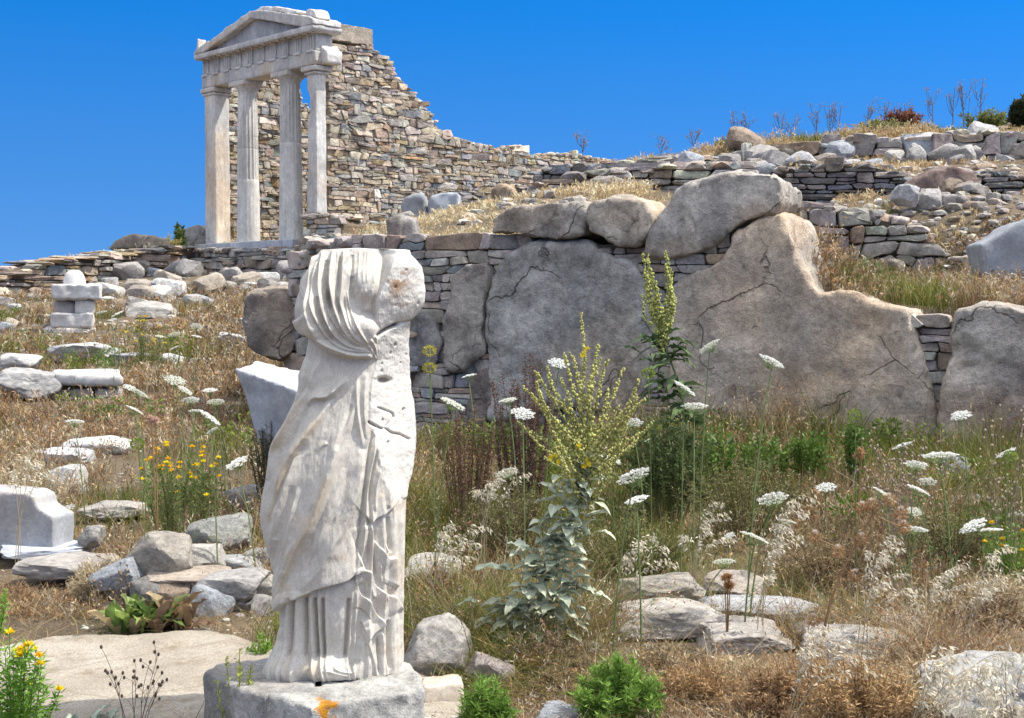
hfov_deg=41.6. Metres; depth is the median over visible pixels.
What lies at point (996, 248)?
granite boulder
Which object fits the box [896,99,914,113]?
dry stalk
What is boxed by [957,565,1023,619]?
straw clump
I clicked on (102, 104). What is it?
sky
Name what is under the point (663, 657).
dry bush
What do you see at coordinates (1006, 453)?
wild carrot
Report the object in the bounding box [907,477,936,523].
wild carrot
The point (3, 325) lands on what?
rock
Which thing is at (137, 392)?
wild carrot
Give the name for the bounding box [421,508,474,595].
dry stalks
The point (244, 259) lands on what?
rubble wall
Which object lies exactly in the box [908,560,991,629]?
wild oats
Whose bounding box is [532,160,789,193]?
rubble wall
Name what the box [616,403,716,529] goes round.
bush
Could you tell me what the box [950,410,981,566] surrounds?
wild carrot
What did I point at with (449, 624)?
rock
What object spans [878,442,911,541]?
wild carrot
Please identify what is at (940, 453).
wild carrot
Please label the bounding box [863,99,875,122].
dry stalk
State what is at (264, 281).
rock
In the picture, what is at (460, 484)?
dry bush
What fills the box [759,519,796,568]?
wild carrot
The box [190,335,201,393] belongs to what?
wild carrot
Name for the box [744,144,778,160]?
rock
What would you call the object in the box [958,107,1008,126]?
shrub
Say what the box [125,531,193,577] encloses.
rock
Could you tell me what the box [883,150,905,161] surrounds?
rock
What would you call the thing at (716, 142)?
shrub
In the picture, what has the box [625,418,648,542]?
wild carrot
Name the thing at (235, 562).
rock
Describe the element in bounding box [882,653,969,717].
straw clump
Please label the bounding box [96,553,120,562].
rock
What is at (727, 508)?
dry bush
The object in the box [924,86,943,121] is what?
dry stalk
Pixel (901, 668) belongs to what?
dry bush
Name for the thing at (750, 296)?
granite boulder
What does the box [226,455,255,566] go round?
wild carrot
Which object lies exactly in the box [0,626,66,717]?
golden thistle
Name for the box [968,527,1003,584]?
wild carrot
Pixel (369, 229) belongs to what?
dry grass
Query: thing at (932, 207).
rock
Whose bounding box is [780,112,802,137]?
dry stalk
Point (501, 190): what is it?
granite boulder
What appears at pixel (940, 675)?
wild oats
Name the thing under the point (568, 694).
bush
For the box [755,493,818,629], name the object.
wild oats
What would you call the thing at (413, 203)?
marble block
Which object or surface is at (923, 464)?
wild carrot
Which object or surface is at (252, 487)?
rock
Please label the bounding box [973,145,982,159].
rock
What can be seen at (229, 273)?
rock
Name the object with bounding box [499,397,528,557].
wild carrot
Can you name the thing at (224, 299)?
dry grass
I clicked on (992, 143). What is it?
rubble wall
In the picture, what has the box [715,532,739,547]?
wild carrot
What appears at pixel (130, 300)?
rock
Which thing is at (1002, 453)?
wild carrot
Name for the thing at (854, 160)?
rock
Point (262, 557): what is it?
rock
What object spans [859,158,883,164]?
rock
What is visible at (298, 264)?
rubble wall
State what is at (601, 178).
granite boulder
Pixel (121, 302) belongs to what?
rock
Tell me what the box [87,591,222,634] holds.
leafy plant
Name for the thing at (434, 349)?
wild carrot
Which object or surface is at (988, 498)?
dry stalks
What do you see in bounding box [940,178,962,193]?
rock
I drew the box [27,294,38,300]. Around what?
rock
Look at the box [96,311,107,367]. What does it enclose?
wild carrot
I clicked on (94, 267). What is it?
rubble wall
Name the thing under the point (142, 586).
rock
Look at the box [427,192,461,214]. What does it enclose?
marble block
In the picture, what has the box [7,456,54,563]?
wild oats
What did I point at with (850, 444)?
bush
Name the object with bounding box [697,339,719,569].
wild carrot
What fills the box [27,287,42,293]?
rock
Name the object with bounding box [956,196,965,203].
rock
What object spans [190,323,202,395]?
wild carrot
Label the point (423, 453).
dry grass
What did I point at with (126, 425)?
dry grass
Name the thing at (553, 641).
dry bush
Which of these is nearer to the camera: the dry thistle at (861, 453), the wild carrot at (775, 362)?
the wild carrot at (775, 362)
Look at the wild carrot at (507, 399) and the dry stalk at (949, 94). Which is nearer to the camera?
the wild carrot at (507, 399)
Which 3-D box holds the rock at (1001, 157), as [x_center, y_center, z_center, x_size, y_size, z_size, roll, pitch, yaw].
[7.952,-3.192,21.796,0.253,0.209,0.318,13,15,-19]
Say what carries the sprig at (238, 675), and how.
on the ground at (6, 565)
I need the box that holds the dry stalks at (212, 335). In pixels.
[179,305,242,373]
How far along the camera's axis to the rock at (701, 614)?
6.24 m
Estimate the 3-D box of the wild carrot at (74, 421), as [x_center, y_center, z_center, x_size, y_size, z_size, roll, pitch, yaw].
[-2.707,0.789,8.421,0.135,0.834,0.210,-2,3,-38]
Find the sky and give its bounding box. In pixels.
[0,0,1023,265]
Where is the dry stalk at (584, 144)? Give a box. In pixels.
[572,127,588,162]
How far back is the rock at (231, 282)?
30.95 m
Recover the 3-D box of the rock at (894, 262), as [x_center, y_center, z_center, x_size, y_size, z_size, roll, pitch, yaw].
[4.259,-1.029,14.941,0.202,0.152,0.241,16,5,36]
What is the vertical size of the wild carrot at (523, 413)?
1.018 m
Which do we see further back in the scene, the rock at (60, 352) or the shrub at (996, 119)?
the shrub at (996, 119)
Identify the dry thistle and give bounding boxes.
[147,414,158,530]
[720,572,735,631]
[806,492,920,665]
[852,446,865,554]
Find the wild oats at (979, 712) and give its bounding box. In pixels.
[944,653,1023,717]
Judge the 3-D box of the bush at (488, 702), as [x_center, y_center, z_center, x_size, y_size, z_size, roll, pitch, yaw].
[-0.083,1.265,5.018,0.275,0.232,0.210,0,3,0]
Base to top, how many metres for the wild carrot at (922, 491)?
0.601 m
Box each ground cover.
[0,305,261,507]
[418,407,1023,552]
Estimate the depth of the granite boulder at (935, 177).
17.17 m
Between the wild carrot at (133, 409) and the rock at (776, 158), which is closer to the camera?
the wild carrot at (133, 409)
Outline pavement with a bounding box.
[0,628,465,717]
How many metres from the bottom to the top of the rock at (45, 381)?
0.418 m
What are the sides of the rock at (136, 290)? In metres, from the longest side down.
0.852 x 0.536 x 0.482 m
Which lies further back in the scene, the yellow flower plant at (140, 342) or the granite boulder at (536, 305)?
the yellow flower plant at (140, 342)
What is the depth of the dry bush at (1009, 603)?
6.22 m
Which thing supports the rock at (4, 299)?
on the ground at (6, 565)
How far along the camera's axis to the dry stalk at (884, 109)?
25.80 m
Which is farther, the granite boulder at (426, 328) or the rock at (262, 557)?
the granite boulder at (426, 328)
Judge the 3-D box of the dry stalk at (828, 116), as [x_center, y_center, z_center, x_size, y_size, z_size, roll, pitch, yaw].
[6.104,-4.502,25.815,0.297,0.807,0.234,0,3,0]
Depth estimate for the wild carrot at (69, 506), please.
9.07 m
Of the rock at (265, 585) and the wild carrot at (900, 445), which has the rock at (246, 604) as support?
the rock at (265, 585)
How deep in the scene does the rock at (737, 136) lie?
23.73 m
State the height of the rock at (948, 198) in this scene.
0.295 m
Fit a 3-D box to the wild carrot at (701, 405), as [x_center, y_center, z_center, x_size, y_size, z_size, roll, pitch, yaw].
[0.944,0.742,7.018,0.192,1.043,0.181,0,3,0]
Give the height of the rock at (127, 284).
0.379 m
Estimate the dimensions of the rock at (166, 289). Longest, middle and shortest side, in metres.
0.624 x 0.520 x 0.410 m
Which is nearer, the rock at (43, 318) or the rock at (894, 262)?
the rock at (894, 262)
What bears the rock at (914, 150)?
on the ground at (6, 565)
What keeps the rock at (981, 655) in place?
on the ground at (6, 565)
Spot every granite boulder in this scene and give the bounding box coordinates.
[110,234,170,249]
[174,225,205,245]
[242,284,295,361]
[386,213,420,235]
[409,311,443,365]
[442,263,493,372]
[465,368,490,425]
[485,238,659,422]
[491,183,516,199]
[492,201,603,240]
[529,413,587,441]
[586,175,625,188]
[586,194,665,247]
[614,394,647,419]
[644,171,803,259]
[668,212,938,443]
[890,166,978,193]
[937,301,1023,454]
[966,219,1023,278]
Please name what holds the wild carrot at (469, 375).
on the ground at (6, 565)
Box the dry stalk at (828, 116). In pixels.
[823,103,837,131]
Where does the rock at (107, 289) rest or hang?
on the ground at (6, 565)
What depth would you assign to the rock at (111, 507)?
9.25 m
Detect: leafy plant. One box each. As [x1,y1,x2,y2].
[66,705,121,717]
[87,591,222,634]
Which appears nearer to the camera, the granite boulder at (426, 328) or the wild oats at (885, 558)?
the wild oats at (885, 558)
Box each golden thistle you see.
[0,588,10,635]
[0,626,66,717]
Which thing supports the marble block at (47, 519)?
on the marble slab at (8, 551)
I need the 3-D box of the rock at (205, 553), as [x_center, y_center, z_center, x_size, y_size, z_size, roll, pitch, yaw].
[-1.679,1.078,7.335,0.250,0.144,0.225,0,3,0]
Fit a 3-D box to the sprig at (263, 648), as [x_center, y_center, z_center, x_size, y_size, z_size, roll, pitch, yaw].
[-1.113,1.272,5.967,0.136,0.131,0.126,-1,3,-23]
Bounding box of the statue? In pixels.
[260,248,425,681]
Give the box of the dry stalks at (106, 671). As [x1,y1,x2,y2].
[100,640,167,717]
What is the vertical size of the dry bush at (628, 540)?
0.444 m
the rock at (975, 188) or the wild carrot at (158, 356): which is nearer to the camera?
the wild carrot at (158, 356)
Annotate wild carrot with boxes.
[66,419,93,527]
[66,504,83,513]
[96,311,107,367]
[101,296,121,372]
[112,310,123,395]
[123,384,143,471]
[126,405,156,530]
[129,388,155,520]
[130,437,144,539]
[152,335,163,396]
[164,375,200,520]
[168,332,180,419]
[170,346,185,395]
[174,385,191,521]
[181,396,210,485]
[185,409,203,510]
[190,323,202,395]
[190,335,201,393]
[199,410,225,564]
[202,388,236,510]
[206,399,236,514]
[206,427,222,501]
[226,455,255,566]
[417,397,464,593]
[422,345,436,532]
[422,362,436,564]
[461,374,484,516]
[495,467,517,565]
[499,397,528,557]
[510,407,538,557]
[534,358,568,555]
[595,467,648,650]
[600,455,625,548]
[622,494,667,650]
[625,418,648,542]
[641,367,655,575]
[674,380,696,571]
[675,402,708,576]
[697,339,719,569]
[698,558,734,596]
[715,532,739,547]
[740,531,768,621]
[743,492,788,616]
[748,354,783,594]
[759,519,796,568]
[810,482,836,555]
[847,409,862,594]
[872,486,911,602]
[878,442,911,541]
[889,526,928,614]
[890,507,923,570]
[902,460,930,570]
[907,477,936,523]
[907,484,939,586]
[923,451,959,601]
[931,517,986,610]
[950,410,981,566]
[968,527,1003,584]
[990,447,1015,559]
[1003,450,1018,579]
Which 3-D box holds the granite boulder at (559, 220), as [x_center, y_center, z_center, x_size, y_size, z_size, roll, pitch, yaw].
[0.426,-1.252,12.514,0.988,0.380,0.917,1,3,26]
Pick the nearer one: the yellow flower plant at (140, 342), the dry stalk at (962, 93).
the yellow flower plant at (140, 342)
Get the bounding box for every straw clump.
[0,444,74,509]
[65,556,115,603]
[692,651,772,690]
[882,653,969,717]
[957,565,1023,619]
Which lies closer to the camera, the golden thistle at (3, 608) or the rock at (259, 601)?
the golden thistle at (3, 608)
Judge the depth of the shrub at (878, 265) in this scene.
12.52 m
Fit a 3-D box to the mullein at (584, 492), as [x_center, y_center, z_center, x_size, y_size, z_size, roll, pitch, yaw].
[0.167,0.622,5.940,0.912,1.653,0.315,0,3,0]
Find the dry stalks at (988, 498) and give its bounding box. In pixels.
[979,404,1023,574]
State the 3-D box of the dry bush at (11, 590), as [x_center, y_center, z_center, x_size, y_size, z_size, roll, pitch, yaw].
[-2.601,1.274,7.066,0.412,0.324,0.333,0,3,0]
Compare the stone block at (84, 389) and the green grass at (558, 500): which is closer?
the green grass at (558, 500)
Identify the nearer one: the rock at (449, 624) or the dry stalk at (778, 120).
the rock at (449, 624)
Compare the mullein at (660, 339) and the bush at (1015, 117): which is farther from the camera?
the bush at (1015, 117)
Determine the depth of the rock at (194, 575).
6.99 m
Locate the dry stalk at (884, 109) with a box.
[874,95,892,120]
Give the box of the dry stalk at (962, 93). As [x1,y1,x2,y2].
[955,79,974,127]
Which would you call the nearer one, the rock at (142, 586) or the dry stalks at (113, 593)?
the dry stalks at (113, 593)
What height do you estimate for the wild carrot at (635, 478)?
0.895 m
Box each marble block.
[0,485,73,550]
[235,361,298,458]
[401,192,427,216]
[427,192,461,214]
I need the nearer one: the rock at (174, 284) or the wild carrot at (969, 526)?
the wild carrot at (969, 526)
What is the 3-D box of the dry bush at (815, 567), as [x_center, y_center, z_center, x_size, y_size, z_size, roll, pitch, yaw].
[1.741,1.034,7.254,0.698,0.413,0.656,2,3,40]
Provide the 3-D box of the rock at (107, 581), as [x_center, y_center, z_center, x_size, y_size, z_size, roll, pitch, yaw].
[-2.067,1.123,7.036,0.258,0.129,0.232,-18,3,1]
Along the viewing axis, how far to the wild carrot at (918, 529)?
6.65 m
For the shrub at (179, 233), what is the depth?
38.81 m
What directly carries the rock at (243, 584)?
on the rock at (246, 604)
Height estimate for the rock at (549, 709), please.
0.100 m
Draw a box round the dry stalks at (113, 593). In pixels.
[85,561,129,620]
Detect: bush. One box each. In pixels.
[0,574,52,607]
[249,420,273,506]
[410,559,486,613]
[434,406,497,543]
[452,476,551,564]
[454,671,523,717]
[490,353,558,520]
[502,629,597,678]
[515,665,575,694]
[517,651,543,677]
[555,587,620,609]
[556,688,579,700]
[566,650,666,717]
[574,503,690,580]
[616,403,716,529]
[621,638,714,680]
[654,654,746,717]
[667,450,813,539]
[679,426,749,504]
[729,660,813,717]
[737,432,797,503]
[747,635,860,707]
[764,512,906,591]
[788,428,836,501]
[796,653,934,717]
[841,412,870,495]
[864,649,920,692]
[882,106,926,125]
[897,495,1003,570]
[936,577,1023,637]
[1005,93,1023,128]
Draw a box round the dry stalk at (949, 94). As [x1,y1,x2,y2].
[942,85,962,127]
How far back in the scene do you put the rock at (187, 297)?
28.31 m
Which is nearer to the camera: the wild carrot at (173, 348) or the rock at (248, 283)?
the wild carrot at (173, 348)
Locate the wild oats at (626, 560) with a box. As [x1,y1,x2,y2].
[621,532,678,599]
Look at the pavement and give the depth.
5.69 m
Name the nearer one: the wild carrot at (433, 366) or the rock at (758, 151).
the wild carrot at (433, 366)
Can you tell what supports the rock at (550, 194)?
on the ground at (6, 565)
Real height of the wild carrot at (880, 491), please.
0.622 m
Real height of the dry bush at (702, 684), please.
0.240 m
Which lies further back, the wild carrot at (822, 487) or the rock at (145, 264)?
the rock at (145, 264)
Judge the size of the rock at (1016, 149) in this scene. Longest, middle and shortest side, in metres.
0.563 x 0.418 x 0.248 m
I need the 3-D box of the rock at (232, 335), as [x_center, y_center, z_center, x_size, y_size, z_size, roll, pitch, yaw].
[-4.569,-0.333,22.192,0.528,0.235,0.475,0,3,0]
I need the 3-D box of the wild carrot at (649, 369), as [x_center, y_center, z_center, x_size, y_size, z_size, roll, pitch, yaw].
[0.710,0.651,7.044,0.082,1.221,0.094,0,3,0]
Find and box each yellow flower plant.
[120,313,166,367]
[140,440,210,532]
[186,441,223,521]
[978,513,1023,584]
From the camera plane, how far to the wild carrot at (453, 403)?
6.57 m
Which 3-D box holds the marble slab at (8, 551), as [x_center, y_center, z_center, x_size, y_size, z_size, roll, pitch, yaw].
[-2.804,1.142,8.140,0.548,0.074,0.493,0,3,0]
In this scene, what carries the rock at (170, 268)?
on the ground at (6, 565)
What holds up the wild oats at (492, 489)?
on the ground at (6, 565)
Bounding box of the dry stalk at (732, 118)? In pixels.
[728,111,743,126]
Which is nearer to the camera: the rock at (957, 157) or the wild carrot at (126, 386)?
the wild carrot at (126, 386)
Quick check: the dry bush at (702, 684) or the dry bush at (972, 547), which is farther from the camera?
the dry bush at (972, 547)
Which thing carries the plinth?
on the pavement
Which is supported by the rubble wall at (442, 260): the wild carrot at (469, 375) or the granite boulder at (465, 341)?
the granite boulder at (465, 341)
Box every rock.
[0,296,15,305]
[0,322,13,331]
[0,353,42,369]
[0,367,62,400]
[4,317,19,327]
[8,303,21,309]
[12,551,110,580]
[19,320,27,326]
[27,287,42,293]
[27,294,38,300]
[40,314,50,321]
[44,342,120,362]
[44,464,88,495]
[76,500,150,520]
[77,525,105,548]
[88,557,143,591]
[95,282,125,297]
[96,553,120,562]
[101,277,118,284]
[106,352,154,365]
[109,262,144,279]
[110,585,129,605]
[111,299,125,307]
[122,279,150,289]
[125,284,154,300]
[125,301,178,316]
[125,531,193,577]
[126,296,147,307]
[129,576,159,601]
[132,259,149,275]
[135,311,155,318]
[146,564,230,589]
[147,267,161,275]
[147,322,163,330]
[151,278,186,297]
[151,284,172,300]
[153,269,182,280]
[157,583,190,600]
[160,353,185,363]
[163,258,188,273]
[174,259,203,276]
[181,294,202,306]
[185,512,252,550]
[187,272,226,295]
[190,584,236,616]
[192,543,225,565]
[195,294,213,306]
[196,567,271,600]
[218,332,247,344]
[219,267,242,279]
[224,281,237,291]
[224,484,261,504]
[224,554,266,569]
[231,271,262,287]
[232,598,252,611]
[239,284,255,295]
[242,547,269,565]
[243,282,257,287]
[250,594,277,616]
[257,278,276,287]
[257,574,272,595]
[260,272,279,281]
[276,260,288,277]
[396,211,413,216]
[404,552,464,583]
[404,613,471,676]
[464,651,514,683]
[537,700,579,717]
[545,190,555,198]
[610,597,732,639]
[616,572,705,600]
[677,151,703,161]
[693,615,795,654]
[698,595,817,623]
[703,569,764,595]
[718,153,740,161]
[725,126,765,150]
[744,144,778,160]
[757,160,767,164]
[761,150,789,166]
[784,151,816,166]
[793,620,827,636]
[800,624,908,659]
[814,153,836,161]
[823,140,856,158]
[848,159,860,163]
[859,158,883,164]
[875,614,926,629]
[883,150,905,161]
[886,259,905,272]
[890,184,919,207]
[906,142,926,161]
[912,188,941,209]
[920,650,1023,717]
[927,143,957,161]
[928,204,936,209]
[939,456,970,485]
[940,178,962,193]
[941,194,971,205]
[945,154,964,164]
[952,144,976,163]
[954,181,973,193]
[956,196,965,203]
[962,183,985,194]
[967,121,999,132]
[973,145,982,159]
[973,201,987,210]
[984,186,989,193]
[986,192,1001,200]
[994,154,1014,163]
[1001,194,1011,201]
[1007,143,1023,157]
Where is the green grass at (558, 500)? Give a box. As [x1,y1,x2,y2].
[403,381,1023,629]
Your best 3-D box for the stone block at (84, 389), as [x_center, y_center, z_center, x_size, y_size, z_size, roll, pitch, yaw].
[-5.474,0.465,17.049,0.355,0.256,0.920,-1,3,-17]
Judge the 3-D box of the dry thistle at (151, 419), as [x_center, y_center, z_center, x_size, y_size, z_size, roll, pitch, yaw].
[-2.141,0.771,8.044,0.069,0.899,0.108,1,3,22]
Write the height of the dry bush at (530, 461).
1.189 m
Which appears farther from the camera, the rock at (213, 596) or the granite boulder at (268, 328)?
the granite boulder at (268, 328)
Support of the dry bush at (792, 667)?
on the ground at (6, 565)
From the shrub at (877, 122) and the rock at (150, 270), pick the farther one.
the rock at (150, 270)
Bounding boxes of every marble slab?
[0,540,94,559]
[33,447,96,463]
[52,369,122,386]
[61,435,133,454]
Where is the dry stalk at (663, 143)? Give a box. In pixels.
[654,134,669,155]
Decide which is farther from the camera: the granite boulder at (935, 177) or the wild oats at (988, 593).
the granite boulder at (935, 177)
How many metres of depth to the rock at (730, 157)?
22.07 m
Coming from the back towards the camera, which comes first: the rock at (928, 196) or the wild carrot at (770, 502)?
the rock at (928, 196)
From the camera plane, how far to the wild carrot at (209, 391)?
9.61 m
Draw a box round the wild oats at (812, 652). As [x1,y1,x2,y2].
[789,623,883,717]
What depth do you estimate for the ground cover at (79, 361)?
14.38 m
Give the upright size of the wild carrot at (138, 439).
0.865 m
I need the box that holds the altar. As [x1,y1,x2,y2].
[45,270,101,332]
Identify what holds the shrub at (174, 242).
on the ground at (6, 565)
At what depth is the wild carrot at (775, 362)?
6.82 m
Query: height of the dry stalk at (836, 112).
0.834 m
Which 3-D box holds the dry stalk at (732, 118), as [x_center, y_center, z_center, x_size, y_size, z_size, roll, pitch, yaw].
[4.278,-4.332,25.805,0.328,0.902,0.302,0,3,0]
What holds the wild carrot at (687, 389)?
on the ground at (6, 565)
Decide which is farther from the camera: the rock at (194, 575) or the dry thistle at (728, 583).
the rock at (194, 575)
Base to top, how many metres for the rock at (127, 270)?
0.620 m
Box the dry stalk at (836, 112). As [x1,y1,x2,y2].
[830,101,845,127]
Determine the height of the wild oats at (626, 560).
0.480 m
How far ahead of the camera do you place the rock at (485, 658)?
5.57 m
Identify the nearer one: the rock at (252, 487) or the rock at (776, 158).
the rock at (252, 487)
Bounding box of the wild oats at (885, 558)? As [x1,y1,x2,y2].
[857,535,927,656]
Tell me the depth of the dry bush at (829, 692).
4.91 m
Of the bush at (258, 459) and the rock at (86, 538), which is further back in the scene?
the bush at (258, 459)
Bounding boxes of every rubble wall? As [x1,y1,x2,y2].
[0,244,196,294]
[188,233,351,272]
[229,79,309,241]
[281,236,352,370]
[297,212,365,244]
[325,24,614,228]
[351,232,953,451]
[527,163,606,192]
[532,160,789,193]
[616,128,1023,163]
[777,156,1023,202]
[800,201,945,269]
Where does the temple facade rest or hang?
on the rubble wall at (244, 259)
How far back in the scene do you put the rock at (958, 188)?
16.50 m
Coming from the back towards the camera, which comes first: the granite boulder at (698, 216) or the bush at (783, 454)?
the granite boulder at (698, 216)
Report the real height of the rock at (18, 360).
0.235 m
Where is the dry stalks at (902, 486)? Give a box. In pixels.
[857,420,950,567]
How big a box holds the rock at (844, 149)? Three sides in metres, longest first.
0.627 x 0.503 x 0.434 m
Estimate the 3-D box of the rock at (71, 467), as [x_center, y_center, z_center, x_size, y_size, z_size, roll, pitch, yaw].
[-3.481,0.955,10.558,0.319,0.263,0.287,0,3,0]
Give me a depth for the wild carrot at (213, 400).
9.06 m
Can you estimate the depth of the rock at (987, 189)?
16.63 m
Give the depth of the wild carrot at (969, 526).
6.66 m
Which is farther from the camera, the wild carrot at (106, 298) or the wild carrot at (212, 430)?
the wild carrot at (106, 298)
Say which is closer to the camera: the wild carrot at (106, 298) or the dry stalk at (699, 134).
the wild carrot at (106, 298)
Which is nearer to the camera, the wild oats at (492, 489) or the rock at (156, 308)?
the wild oats at (492, 489)
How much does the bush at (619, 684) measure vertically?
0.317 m
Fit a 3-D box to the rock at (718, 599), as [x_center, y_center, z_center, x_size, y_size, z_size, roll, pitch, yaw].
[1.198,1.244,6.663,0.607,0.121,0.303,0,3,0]
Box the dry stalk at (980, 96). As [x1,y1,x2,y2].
[969,78,986,119]
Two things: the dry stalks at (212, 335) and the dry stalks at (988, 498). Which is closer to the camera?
the dry stalks at (988, 498)
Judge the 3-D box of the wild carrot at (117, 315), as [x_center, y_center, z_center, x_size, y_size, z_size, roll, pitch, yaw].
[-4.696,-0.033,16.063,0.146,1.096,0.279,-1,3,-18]
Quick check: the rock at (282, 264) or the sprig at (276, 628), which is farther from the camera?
the rock at (282, 264)
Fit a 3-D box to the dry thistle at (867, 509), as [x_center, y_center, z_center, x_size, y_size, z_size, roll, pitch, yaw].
[1.496,0.961,5.739,0.500,0.800,0.140,0,3,0]
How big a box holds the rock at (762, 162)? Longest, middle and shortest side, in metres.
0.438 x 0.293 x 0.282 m
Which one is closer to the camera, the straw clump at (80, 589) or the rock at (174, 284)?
the straw clump at (80, 589)
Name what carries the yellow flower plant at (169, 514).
on the ground at (6, 565)
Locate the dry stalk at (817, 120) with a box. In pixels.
[808,102,823,134]
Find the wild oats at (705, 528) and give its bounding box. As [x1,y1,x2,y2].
[678,501,736,581]
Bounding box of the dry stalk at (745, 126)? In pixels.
[739,107,755,128]
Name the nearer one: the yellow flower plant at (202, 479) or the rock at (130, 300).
the yellow flower plant at (202, 479)
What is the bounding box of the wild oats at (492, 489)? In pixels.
[468,466,531,595]
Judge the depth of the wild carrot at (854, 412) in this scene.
7.04 m
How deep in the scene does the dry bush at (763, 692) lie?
5.03 m
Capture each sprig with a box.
[213,647,254,717]
[246,630,274,654]
[271,612,279,642]
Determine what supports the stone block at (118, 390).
on the ground at (6, 565)
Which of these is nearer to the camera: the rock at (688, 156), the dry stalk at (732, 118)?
the rock at (688, 156)
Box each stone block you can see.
[66,386,93,399]
[94,386,124,397]
[422,674,463,702]
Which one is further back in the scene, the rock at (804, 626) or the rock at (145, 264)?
the rock at (145, 264)
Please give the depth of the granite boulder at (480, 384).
12.56 m
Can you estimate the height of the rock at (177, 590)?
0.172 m
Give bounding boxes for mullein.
[448,312,654,654]
[624,250,735,512]
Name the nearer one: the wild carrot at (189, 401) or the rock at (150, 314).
the wild carrot at (189, 401)
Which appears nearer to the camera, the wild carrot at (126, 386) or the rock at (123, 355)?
the wild carrot at (126, 386)
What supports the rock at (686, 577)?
on the ground at (6, 565)
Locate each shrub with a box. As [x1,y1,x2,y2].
[160,232,181,245]
[172,222,186,245]
[714,135,726,146]
[849,256,886,278]
[857,116,906,131]
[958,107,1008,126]
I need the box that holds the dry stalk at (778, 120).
[770,110,786,135]
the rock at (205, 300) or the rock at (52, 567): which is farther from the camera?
the rock at (205, 300)
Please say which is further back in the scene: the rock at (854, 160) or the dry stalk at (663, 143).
the dry stalk at (663, 143)
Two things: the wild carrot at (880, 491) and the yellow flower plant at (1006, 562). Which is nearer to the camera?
the wild carrot at (880, 491)
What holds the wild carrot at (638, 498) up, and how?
on the ground at (6, 565)
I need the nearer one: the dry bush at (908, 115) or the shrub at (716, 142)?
the shrub at (716, 142)
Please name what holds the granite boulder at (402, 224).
on the rubble wall at (442, 260)
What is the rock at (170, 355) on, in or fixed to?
on the ground at (6, 565)
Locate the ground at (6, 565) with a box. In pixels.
[0,159,1023,717]
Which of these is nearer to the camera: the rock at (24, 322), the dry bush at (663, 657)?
the dry bush at (663, 657)
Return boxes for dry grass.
[0,276,286,400]
[0,359,485,568]
[0,510,412,620]
[8,162,598,270]
[125,353,1023,717]
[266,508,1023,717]
[353,175,661,234]
[596,154,1023,256]
[610,114,1023,162]
[793,205,1023,314]
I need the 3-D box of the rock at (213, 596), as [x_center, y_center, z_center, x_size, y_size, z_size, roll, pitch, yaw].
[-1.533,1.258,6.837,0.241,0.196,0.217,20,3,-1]
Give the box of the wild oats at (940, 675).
[911,645,1023,717]
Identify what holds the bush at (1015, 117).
on the ground at (6, 565)
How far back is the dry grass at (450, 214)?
15.94 m
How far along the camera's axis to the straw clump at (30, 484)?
8.43 m
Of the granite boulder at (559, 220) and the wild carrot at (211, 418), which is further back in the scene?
the granite boulder at (559, 220)
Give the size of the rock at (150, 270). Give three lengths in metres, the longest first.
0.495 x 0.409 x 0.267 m
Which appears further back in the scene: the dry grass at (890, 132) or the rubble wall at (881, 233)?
the dry grass at (890, 132)
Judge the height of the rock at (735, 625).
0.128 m
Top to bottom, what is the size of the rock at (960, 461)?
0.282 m
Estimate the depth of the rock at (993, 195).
15.53 m
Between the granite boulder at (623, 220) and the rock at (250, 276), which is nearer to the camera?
the granite boulder at (623, 220)
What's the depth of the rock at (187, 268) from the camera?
35.01 m
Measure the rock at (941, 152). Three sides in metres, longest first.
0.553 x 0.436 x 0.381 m
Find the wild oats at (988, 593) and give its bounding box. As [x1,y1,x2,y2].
[967,544,1023,632]
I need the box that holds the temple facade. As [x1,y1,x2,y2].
[194,6,341,248]
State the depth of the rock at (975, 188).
16.33 m
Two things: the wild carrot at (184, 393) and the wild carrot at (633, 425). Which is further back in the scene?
the wild carrot at (184, 393)
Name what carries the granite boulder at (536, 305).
on the rubble wall at (442, 260)
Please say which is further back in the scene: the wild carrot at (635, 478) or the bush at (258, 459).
the bush at (258, 459)
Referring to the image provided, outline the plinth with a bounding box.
[203,658,425,717]
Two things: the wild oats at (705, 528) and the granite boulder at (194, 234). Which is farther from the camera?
the granite boulder at (194, 234)
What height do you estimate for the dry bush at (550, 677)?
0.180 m
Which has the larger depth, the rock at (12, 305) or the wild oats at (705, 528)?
the rock at (12, 305)
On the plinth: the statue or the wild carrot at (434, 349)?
the statue
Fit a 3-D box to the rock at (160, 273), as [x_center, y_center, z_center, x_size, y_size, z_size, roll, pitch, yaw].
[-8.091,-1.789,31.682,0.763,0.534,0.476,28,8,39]
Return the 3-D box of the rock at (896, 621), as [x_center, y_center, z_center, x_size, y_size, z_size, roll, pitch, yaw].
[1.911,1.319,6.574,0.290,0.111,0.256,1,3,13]
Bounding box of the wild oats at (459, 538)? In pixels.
[426,520,491,616]
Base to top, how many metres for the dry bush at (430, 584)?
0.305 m
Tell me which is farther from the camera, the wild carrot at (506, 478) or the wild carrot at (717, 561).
the wild carrot at (506, 478)
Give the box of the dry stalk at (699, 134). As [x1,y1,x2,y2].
[686,127,702,146]
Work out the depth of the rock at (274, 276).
32.52 m

